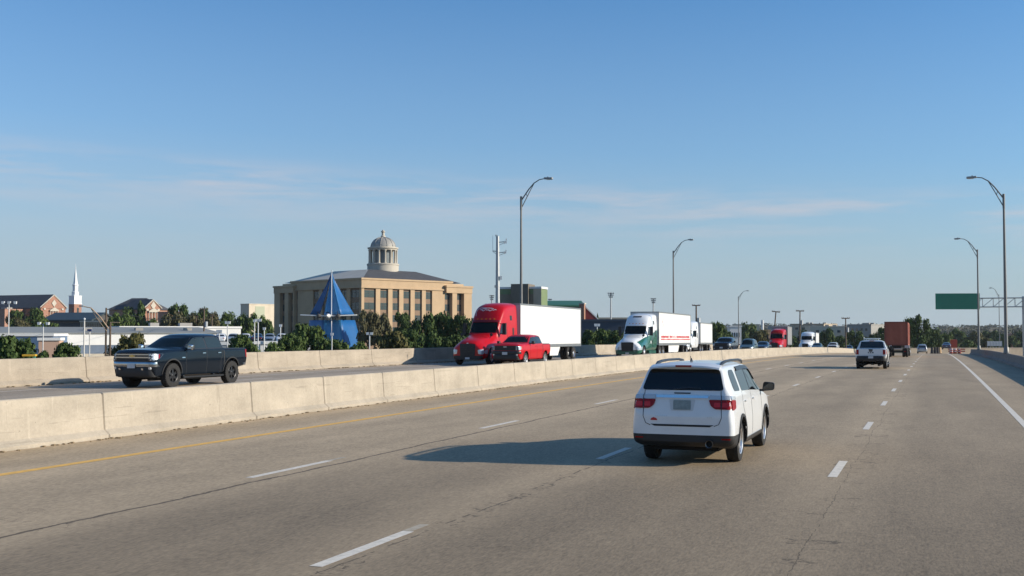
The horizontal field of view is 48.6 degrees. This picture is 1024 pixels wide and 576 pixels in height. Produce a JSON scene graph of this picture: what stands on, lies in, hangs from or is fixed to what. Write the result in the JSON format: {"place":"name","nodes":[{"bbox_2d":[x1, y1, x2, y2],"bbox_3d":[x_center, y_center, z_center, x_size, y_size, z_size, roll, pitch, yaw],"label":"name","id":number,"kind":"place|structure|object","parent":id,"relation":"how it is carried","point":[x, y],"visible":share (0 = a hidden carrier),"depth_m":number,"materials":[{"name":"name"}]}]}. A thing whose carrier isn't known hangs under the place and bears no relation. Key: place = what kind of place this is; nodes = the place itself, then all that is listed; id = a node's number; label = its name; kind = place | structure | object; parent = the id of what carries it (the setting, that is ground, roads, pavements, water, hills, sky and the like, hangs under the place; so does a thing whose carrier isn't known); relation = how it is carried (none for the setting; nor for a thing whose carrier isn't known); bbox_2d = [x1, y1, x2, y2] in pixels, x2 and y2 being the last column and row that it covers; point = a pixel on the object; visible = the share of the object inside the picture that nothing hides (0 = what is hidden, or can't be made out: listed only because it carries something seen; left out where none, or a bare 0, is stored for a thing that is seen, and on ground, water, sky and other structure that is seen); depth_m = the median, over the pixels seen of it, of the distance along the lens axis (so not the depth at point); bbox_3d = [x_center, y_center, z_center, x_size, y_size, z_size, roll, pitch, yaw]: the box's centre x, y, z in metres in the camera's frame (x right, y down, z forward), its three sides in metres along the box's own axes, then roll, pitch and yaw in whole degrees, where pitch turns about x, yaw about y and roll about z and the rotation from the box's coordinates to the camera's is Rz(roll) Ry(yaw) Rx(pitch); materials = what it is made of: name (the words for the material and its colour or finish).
{"place":"outdoors","nodes":[
{"label":"outdoors","id":0,"kind":"place"},
{"bbox_2d":[0,307,22,326],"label":"brick building","id":1,"kind":"structure","parent":0,"point":[3,313],"depth_m":438.38,"materials":[{"name":"brown brick"}]},
{"bbox_2d":[0,294,66,319],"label":"brick church","id":2,"kind":"structure","parent":0,"point":[48,304],"depth_m":450.36,"materials":[{"name":"brown brick"}]},
{"bbox_2d":[108,323,241,335],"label":"white warehouse wing","id":3,"kind":"structure","parent":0,"point":[234,329],"depth_m":209.76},
{"bbox_2d":[0,352,673,398],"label":"road","id":4,"kind":"structure","parent":0,"point":[40,391],"depth_m":48.21,"materials":[{"name":"grey asphalt"}]},
{"bbox_2d":[113,333,246,387],"bbox_3d":[-12.794,2.772,44.081,2.506,2.020,6.165,-1,-2,20],"label":"pickup truck","id":5,"kind":"object","parent":4,"relation":"on","point":[171,360],"visible":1,"depth_m":42.83,"materials":[{"name":"blue paint"}]},
{"bbox_2d":[0,344,739,387],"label":"edge barrier","id":6,"kind":"object","parent":4,"relation":"on","point":[35,371],"visible":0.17,"depth_m":59.23,"materials":[{"name":"beige concrete"}]},
{"bbox_2d":[520,176,552,303],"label":"street lamp","id":7,"kind":"object","parent":6,"relation":"on","point":[521,283],"visible":0.66,"depth_m":96.10,"materials":[{"name":"metal"}]},
{"bbox_2d":[453,303,580,364],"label":"articulated truck","id":8,"kind":"object","parent":4,"relation":"on","point":[556,328],"visible":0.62,"depth_m":78.05,"materials":[{"name":"red paint"}]},
{"bbox_2d":[491,334,549,363],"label":"pickup truck","id":9,"kind":"object","parent":4,"relation":"on","point":[522,348],"visible":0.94,"depth_m":71.15,"materials":[{"name":"red paint"}]},
{"bbox_2d":[615,311,690,355],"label":"articulated truck","id":10,"kind":"object","parent":4,"relation":"on","point":[654,332],"visible":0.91,"depth_m":100.96,"materials":[{"name":"white metal"}]},
{"bbox_2d":[671,321,712,352],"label":"articulated truck","id":11,"kind":"object","parent":4,"relation":"on","point":[701,335],"visible":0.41,"depth_m":139.96,"materials":[{"name":"white metal"}]},
{"bbox_2d":[713,337,738,349],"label":"pickup truck","id":12,"kind":"object","parent":4,"relation":"on","point":[725,343],"visible":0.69,"depth_m":125.52,"materials":[{"name":"paint"}]},
{"bbox_2d":[739,339,757,348],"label":"car","id":13,"kind":"object","parent":4,"relation":"on","point":[748,343],"visible":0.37,"depth_m":140.77,"materials":[{"name":"blue paint"}]},
{"bbox_2d":[767,326,791,347],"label":"articulated truck","id":14,"kind":"object","parent":4,"relation":"on","point":[780,336],"visible":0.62,"depth_m":183.61,"materials":[{"name":"red paint"}]},
{"bbox_2d":[798,332,818,346],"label":"articulated truck","id":15,"kind":"object","parent":4,"relation":"on","point":[808,339],"visible":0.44,"depth_m":208.23,"materials":[{"name":"white metal"}]},
{"bbox_2d":[273,230,472,348],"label":"domed building","id":16,"kind":"structure","parent":0,"point":[381,284],"depth_m":317.59,"materials":[{"name":"stone"}]},
{"bbox_2d":[494,235,506,302],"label":"cell tower","id":17,"kind":"structure","parent":0,"point":[497,287],"depth_m":170.02,"materials":[{"name":"metal"}]},
{"bbox_2d":[0,353,1023,575],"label":"road","id":18,"kind":"structure","parent":0,"point":[912,464],"depth_m":16.97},
{"bbox_2d":[0,354,644,452],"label":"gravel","id":19,"kind":"structure","parent":18,"relation":"on","point":[287,414],"depth_m":43.30,"materials":[{"name":"grey gravel"}]},
{"bbox_2d":[0,347,855,451],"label":"median barrier","id":20,"kind":"object","parent":18,"relation":"on","point":[30,422],"visible":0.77,"depth_m":31.30,"materials":[{"name":"concrete"}]},
{"bbox_2d":[633,356,774,461],"bbox_3d":[3.870,2.268,22.354,2.300,1.922,5.150,-1,-2,20],"label":"suv","id":21,"kind":"object","parent":18,"relation":"on","point":[702,405],"visible":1,"depth_m":20.18,"materials":[{"name":"white paint"}]},
{"bbox_2d":[643,369,722,390],"bbox_3d":[3.071,1.635,20.231,1.435,0.365,0.248,-1,-2,20],"label":"rear window","id":22,"kind":"structure","parent":21,"relation":"in","point":[657,379],"depth_m":20.19,"materials":[{"name":"black glass"}]},
{"bbox_2d":[728,370,738,390],"bbox_3d":[3.992,1.675,20.526,0.180,0.383,0.570,-1,-2,20],"label":"quarter window","id":23,"kind":"structure","parent":21,"relation":"in","point":[733,381],"depth_m":20.51,"materials":[{"name":"grey glass"}]},
{"bbox_2d":[735,369,748,389],"bbox_3d":[4.321,1.722,21.409,0.195,0.429,0.950,-1,-2,20],"label":"rear door window","id":24,"kind":"structure","parent":21,"relation":"in","point":[740,376],"depth_m":21.37,"materials":[{"name":"grey glass"}]},
{"bbox_2d":[743,369,759,389],"bbox_3d":[4.734,1.801,22.534,0.216,0.497,1.387,-1,-2,20],"label":"front door window","id":25,"kind":"structure","parent":21,"relation":"in","point":[752,385],"depth_m":22.33,"materials":[{"name":"grey glass"}]},
{"bbox_2d":[855,337,892,368],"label":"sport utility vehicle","id":26,"kind":"object","parent":18,"relation":"on","point":[871,352],"visible":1,"depth_m":76.45,"materials":[{"name":"white paint"}]},
{"bbox_2d":[884,322,910,356],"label":"container truck","id":27,"kind":"object","parent":18,"relation":"on","point":[897,336],"visible":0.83,"depth_m":129.81,"materials":[{"name":"brown metal"}]},
{"bbox_2d":[970,349,1023,369],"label":"shoulder barrier","id":28,"kind":"object","parent":18,"relation":"on","point":[1017,361],"visible":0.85,"depth_m":98.60,"materials":[{"name":"concrete"}]},
{"bbox_2d":[954,237,980,349],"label":"street lamp","id":29,"kind":"object","parent":28,"relation":"on","point":[978,323],"visible":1,"depth_m":153.99,"materials":[{"name":"metal"}]},
{"bbox_2d":[966,175,1009,353],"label":"street lamp","id":30,"kind":"object","parent":28,"relation":"on","point":[1006,349],"visible":0.98,"depth_m":96.05,"materials":[{"name":"metal"}]},
{"bbox_2d":[0,0,1023,326],"label":"sky","id":31,"kind":"structure","parent":0,"point":[816,158],"materials":[{"name":"blue"}]},
{"bbox_2d":[500,284,547,305],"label":"green topped building","id":32,"kind":"structure","parent":0,"point":[533,294],"depth_m":208.40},
{"bbox_2d":[547,301,582,307],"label":"green roofed hall","id":33,"kind":"structure","parent":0,"point":[573,304],"depth_m":241.58,"materials":[{"name":"metal"}]},
{"bbox_2d":[581,319,626,342],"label":"dark blue building","id":34,"kind":"structure","parent":0,"point":[610,324],"depth_m":189.51,"materials":[{"name":"metal"}]},
{"bbox_2d":[805,325,844,336],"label":"building","id":35,"kind":"structure","parent":0,"point":[838,330],"depth_m":518.86,"materials":[{"name":"grey concrete"}]},
{"bbox_2d":[847,323,883,344],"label":"warehouse","id":36,"kind":"structure","parent":0,"point":[866,329],"depth_m":496.38,"materials":[{"name":"white concrete"}]},
{"bbox_2d":[764,326,1013,352],"bbox_3d":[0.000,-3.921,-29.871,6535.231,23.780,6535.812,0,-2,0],"label":"ground","id":37,"kind":"structure","parent":0,"point":[960,328],"depth_m":1664.96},
{"bbox_2d":[5,309,23,326],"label":"leafy tree","id":38,"kind":"object","parent":37,"relation":"on","point":[13,314],"visible":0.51,"depth_m":338.77,"materials":[{"name":"green plant"}]},
{"bbox_2d":[13,317,29,326],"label":"leafy tree","id":39,"kind":"object","parent":37,"relation":"on","point":[19,323],"visible":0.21,"depth_m":228.92,"materials":[{"name":"green plant"}]},
{"bbox_2d":[0,334,48,358],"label":"shrub","id":40,"kind":"object","parent":37,"relation":"on","point":[12,347],"visible":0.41,"depth_m":65.36,"materials":[{"name":"green plant"}]},
{"bbox_2d":[0,334,67,354],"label":"shop","id":41,"kind":"structure","parent":37,"relation":"on","point":[33,337],"depth_m":165.97,"materials":[{"name":"white"}]},
{"bbox_2d":[24,307,46,324],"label":"leafy tree","id":42,"kind":"object","parent":37,"relation":"on","point":[37,312],"visible":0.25,"depth_m":328.85,"materials":[{"name":"green plant"}]},
{"bbox_2d":[30,316,48,326],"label":"leafy tree","id":43,"kind":"object","parent":37,"relation":"on","point":[39,319],"visible":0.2,"depth_m":234.48,"materials":[{"name":"green plant"}]},
{"bbox_2d":[37,338,64,357],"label":"kiosk","id":44,"kind":"object","parent":37,"relation":"on","point":[49,345],"visible":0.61,"depth_m":150.08,"materials":[{"name":"beige brick"}]},
{"bbox_2d":[52,342,81,357],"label":"shrub","id":45,"kind":"object","parent":37,"relation":"on","point":[63,349],"visible":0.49,"depth_m":71.64,"materials":[{"name":"green plant"}]},
{"bbox_2d":[69,266,81,311],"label":"church steeple","id":46,"kind":"object","parent":37,"relation":"on","point":[75,299],"visible":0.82,"depth_m":479.25,"materials":[{"name":"white paint"}]},
{"bbox_2d":[45,312,111,326],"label":"dark office","id":47,"kind":"structure","parent":37,"relation":"on","point":[66,319],"depth_m":300.83,"materials":[{"name":"grey glass"}]},
{"bbox_2d":[79,305,119,355],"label":"guyed pole","id":48,"kind":"object","parent":37,"relation":"on","point":[105,323],"visible":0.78,"depth_m":87.86,"materials":[{"name":"beige"}]},
{"bbox_2d":[0,327,218,356],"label":"white warehouse","id":49,"kind":"structure","parent":37,"relation":"on","point":[97,338],"depth_m":180.29,"materials":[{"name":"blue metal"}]},
{"bbox_2d":[112,312,135,325],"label":"leafy tree","id":50,"kind":"object","parent":37,"relation":"on","point":[128,320],"visible":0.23,"depth_m":259.00,"materials":[{"name":"green plant"}]},
{"bbox_2d":[103,332,145,355],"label":"shrub","id":51,"kind":"object","parent":37,"relation":"on","point":[133,340],"visible":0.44,"depth_m":94.24,"materials":[{"name":"green plant"}]},
{"bbox_2d":[109,298,167,315],"bbox_3d":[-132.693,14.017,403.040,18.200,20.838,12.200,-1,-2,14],"label":"roof","id":52,"kind":"structure","parent":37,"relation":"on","point":[119,307],"depth_m":400.55,"materials":[{"name":"grey"}]},
{"bbox_2d":[135,300,147,325],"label":"conifer tree","id":53,"kind":"object","parent":37,"relation":"on","point":[141,311],"visible":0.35,"depth_m":299.24,"materials":[{"name":"green plant"}]},
{"bbox_2d":[122,299,161,320],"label":"brick gable house","id":54,"kind":"structure","parent":37,"relation":"on","point":[153,307],"depth_m":395.13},
{"bbox_2d":[158,310,184,325],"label":"leafy tree","id":55,"kind":"object","parent":37,"relation":"on","point":[176,320],"visible":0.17,"depth_m":224.04,"materials":[{"name":"green plant"}]},
{"bbox_2d":[167,302,191,318],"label":"leafy tree","id":56,"kind":"object","parent":37,"relation":"on","point":[183,309],"visible":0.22,"depth_m":298.71,"materials":[{"name":"green plant"}]},
{"bbox_2d":[181,313,202,325],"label":"leafy tree","id":57,"kind":"object","parent":37,"relation":"on","point":[190,319],"visible":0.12,"depth_m":234.54,"materials":[{"name":"green plant"}]},
{"bbox_2d":[200,308,207,330],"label":"utility pole","id":58,"kind":"object","parent":37,"relation":"on","point":[205,323],"visible":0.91,"depth_m":189.83,"materials":[{"name":"wood"}]},
{"bbox_2d":[5,309,202,322],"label":"overhead wire","id":59,"kind":"object","parent":58,"relation":"hanging from","point":[119,321],"visible":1,"depth_m":160.87,"materials":[{"name":"black"}]},
{"bbox_2d":[205,311,219,325],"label":"leafy tree","id":60,"kind":"object","parent":37,"relation":"on","point":[216,322],"visible":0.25,"depth_m":239.83,"materials":[{"name":"green plant"}]},
{"bbox_2d":[219,310,236,325],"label":"leafy tree","id":61,"kind":"object","parent":37,"relation":"on","point":[227,317],"visible":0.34,"depth_m":288.62,"materials":[{"name":"green plant"}]},
{"bbox_2d":[227,333,252,347],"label":"shrub","id":62,"kind":"object","parent":37,"relation":"on","point":[240,341],"visible":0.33,"depth_m":104.44,"materials":[{"name":"green plant"}]},
{"bbox_2d":[233,312,257,335],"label":"leafy tree","id":63,"kind":"object","parent":37,"relation":"on","point":[245,322],"visible":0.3,"depth_m":248.57,"materials":[{"name":"green plant"}]},
{"bbox_2d":[244,343,261,351],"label":"shrub","id":64,"kind":"object","parent":37,"relation":"on","point":[251,347],"visible":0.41,"depth_m":97.46,"materials":[{"name":"green plant"}]},
{"bbox_2d":[240,304,273,332],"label":"cream block","id":65,"kind":"structure","parent":37,"relation":"on","point":[266,310],"depth_m":521.30,"materials":[{"name":"yellow concrete"}]},
{"bbox_2d":[255,314,274,335],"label":"leafy tree","id":66,"kind":"object","parent":37,"relation":"on","point":[266,323],"visible":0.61,"depth_m":253.68,"materials":[{"name":"green plant"}]},
{"bbox_2d":[264,342,284,351],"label":"shrub","id":67,"kind":"object","parent":37,"relation":"on","point":[272,347],"visible":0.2,"depth_m":94.30,"materials":[{"name":"green plant"}]},
{"bbox_2d":[276,332,305,350],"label":"shrub","id":68,"kind":"object","parent":37,"relation":"on","point":[291,342],"visible":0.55,"depth_m":124.31,"materials":[{"name":"green plant"}]},
{"bbox_2d":[292,322,330,350],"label":"shrub","id":69,"kind":"object","parent":37,"relation":"on","point":[315,340],"visible":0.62,"depth_m":128.87,"materials":[{"name":"green plant"}]},
{"bbox_2d":[309,270,357,347],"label":"blue pyramid","id":70,"kind":"object","parent":37,"relation":"on","point":[346,331],"visible":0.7,"depth_m":228.25,"materials":[{"name":"fabric"}]},
{"bbox_2d":[300,311,356,320],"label":"display aircraft","id":71,"kind":"object","parent":70,"relation":"attached to","point":[337,315],"visible":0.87,"depth_m":225.35,"materials":[{"name":"white metal"}]},
{"bbox_2d":[325,338,348,349],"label":"shrub","id":72,"kind":"object","parent":37,"relation":"on","point":[338,344],"visible":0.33,"depth_m":119.47,"materials":[{"name":"green plant"}]},
{"bbox_2d":[349,341,367,349],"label":"shrub","id":73,"kind":"object","parent":37,"relation":"on","point":[360,345],"visible":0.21,"depth_m":117.47,"materials":[{"name":"green plant"}]},
{"bbox_2d":[356,309,383,348],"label":"leafy tree","id":74,"kind":"object","parent":37,"relation":"on","point":[365,320],"visible":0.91,"depth_m":213.76,"materials":[{"name":"green plant"}]},
{"bbox_2d":[378,312,391,335],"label":"leafy tree","id":75,"kind":"object","parent":37,"relation":"on","point":[384,322],"visible":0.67,"depth_m":224.02,"materials":[{"name":"green plant"}]},
{"bbox_2d":[373,330,409,348],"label":"shrub","id":76,"kind":"object","parent":37,"relation":"on","point":[393,339],"visible":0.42,"depth_m":123.80,"materials":[{"name":"green plant"}]},
{"bbox_2d":[394,311,410,332],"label":"leafy tree","id":77,"kind":"object","parent":37,"relation":"on","point":[403,320],"visible":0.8,"depth_m":209.22,"materials":[{"name":"green plant"}]},
{"bbox_2d":[402,330,419,347],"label":"shrub","id":78,"kind":"object","parent":37,"relation":"on","point":[412,336],"visible":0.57,"depth_m":139.12,"materials":[{"name":"green plant"}]},
{"bbox_2d":[405,311,437,342],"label":"leafy tree","id":79,"kind":"object","parent":37,"relation":"on","point":[426,326],"visible":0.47,"depth_m":169.44,"materials":[{"name":"green plant"}]},
{"bbox_2d":[415,332,444,347],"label":"shrub","id":80,"kind":"object","parent":37,"relation":"on","point":[433,340],"visible":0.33,"depth_m":129.17,"materials":[{"name":"green plant"}]},
{"bbox_2d":[433,310,449,338],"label":"leafy tree","id":81,"kind":"object","parent":37,"relation":"on","point":[441,324],"visible":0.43,"depth_m":173.86,"materials":[{"name":"green plant"}]},
{"bbox_2d":[440,334,461,347],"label":"shrub","id":82,"kind":"object","parent":37,"relation":"on","point":[454,340],"visible":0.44,"depth_m":127.17,"materials":[{"name":"green plant"}]},
{"bbox_2d":[446,313,470,339],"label":"leafy tree","id":83,"kind":"object","parent":37,"relation":"on","point":[457,321],"visible":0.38,"depth_m":171.44,"materials":[{"name":"green plant"}]},
{"bbox_2d":[581,329,599,344],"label":"shrub","id":84,"kind":"object","parent":37,"relation":"on","point":[589,337],"visible":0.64,"depth_m":149.26,"materials":[{"name":"green plant"}]},
{"bbox_2d":[595,328,610,344],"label":"shrub","id":85,"kind":"object","parent":37,"relation":"on","point":[602,333],"visible":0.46,"depth_m":153.75,"materials":[{"name":"green plant"}]},
{"bbox_2d":[604,330,623,344],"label":"shrub","id":86,"kind":"object","parent":37,"relation":"on","point":[613,338],"visible":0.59,"depth_m":149.30,"materials":[{"name":"green plant"}]},
{"bbox_2d":[711,321,724,344],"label":"leafy tree","id":87,"kind":"object","parent":37,"relation":"on","point":[718,328],"visible":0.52,"depth_m":238.53,"materials":[{"name":"green plant"}]},
{"bbox_2d":[726,326,741,344],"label":"hut","id":88,"kind":"object","parent":37,"relation":"on","point":[733,330],"visible":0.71,"depth_m":299.77,"materials":[{"name":"white glass"}]},
{"bbox_2d":[741,321,760,342],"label":"leafy tree","id":89,"kind":"object","parent":37,"relation":"on","point":[747,331],"visible":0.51,"depth_m":418.57,"materials":[{"name":"green plant"}]},
{"bbox_2d":[750,329,768,342],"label":"shrub","id":90,"kind":"object","parent":37,"relation":"on","point":[759,336],"visible":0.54,"depth_m":378.31,"materials":[{"name":"green plant"}]},
{"bbox_2d":[790,322,837,337],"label":"warehouse","id":91,"kind":"structure","parent":37,"relation":"on","point":[795,328],"depth_m":557.71,"materials":[{"name":"beige concrete"}]},
{"bbox_2d":[819,327,836,346],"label":"leafy tree","id":92,"kind":"object","parent":37,"relation":"on","point":[827,336],"visible":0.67,"depth_m":328.37,"materials":[{"name":"green plant"}]},
{"bbox_2d":[846,329,865,348],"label":"leafy tree","id":93,"kind":"object","parent":37,"relation":"on","point":[853,340],"visible":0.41,"depth_m":318.92,"materials":[{"name":"green plant"}]},
{"bbox_2d":[708,323,1021,346],"bbox_3d":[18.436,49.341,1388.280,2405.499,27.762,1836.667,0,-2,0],"label":"treeline","id":94,"kind":"object","parent":37,"relation":"on","point":[1010,328],"visible":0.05,"depth_m":1614.74,"materials":[{"name":"green plant"}]},
{"bbox_2d":[903,314,930,347],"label":"leafy tree","id":95,"kind":"object","parent":37,"relation":"on","point":[918,335],"visible":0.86,"depth_m":258.92,"materials":[{"name":"green plant"}]},
{"bbox_2d":[926,325,943,347],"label":"leafy tree","id":96,"kind":"object","parent":37,"relation":"on","point":[934,338],"visible":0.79,"depth_m":298.35,"materials":[{"name":"green plant"}]},
{"bbox_2d":[952,328,966,347],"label":"leafy tree","id":97,"kind":"object","parent":37,"relation":"on","point":[959,336],"visible":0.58,"depth_m":477.35,"materials":[{"name":"green plant"}]},
{"bbox_2d":[910,348,1022,354],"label":"ramp wall","id":98,"kind":"structure","parent":37,"relation":"on","point":[1016,351],"depth_m":257.75,"materials":[{"name":"beige concrete"}]},
{"bbox_2d":[963,331,982,343],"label":"leafy tree","id":99,"kind":"object","parent":37,"relation":"on","point":[973,336],"visible":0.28,"depth_m":427.35,"materials":[{"name":"green plant"}]},
{"bbox_2d":[983,330,1000,347],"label":"leafy tree","id":100,"kind":"object","parent":37,"relation":"on","point":[990,335],"visible":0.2,"depth_m":517.01,"materials":[{"name":"green plant"}]},
{"bbox_2d":[980,296,1023,355],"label":"sign gantry","id":101,"kind":"object","parent":37,"relation":"on","point":[1002,298],"visible":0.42,"depth_m":190.19,"materials":[{"name":"metal"}]},
{"bbox_2d":[935,293,979,308],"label":"highway sign","id":102,"kind":"object","parent":101,"relation":"attached to","point":[955,300],"visible":1,"depth_m":189.43,"materials":[{"name":"teal metal"}]},
{"bbox_2d":[993,333,1020,347],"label":"leafy tree","id":103,"kind":"object","parent":37,"relation":"on","point":[1013,340],"visible":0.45,"depth_m":457.50,"materials":[{"name":"green plant"}]},
{"bbox_2d":[1011,330,1022,347],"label":"leafy tree","id":104,"kind":"object","parent":37,"relation":"on","point":[1017,334],"visible":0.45,"depth_m":498.58,"materials":[{"name":"green plant"}]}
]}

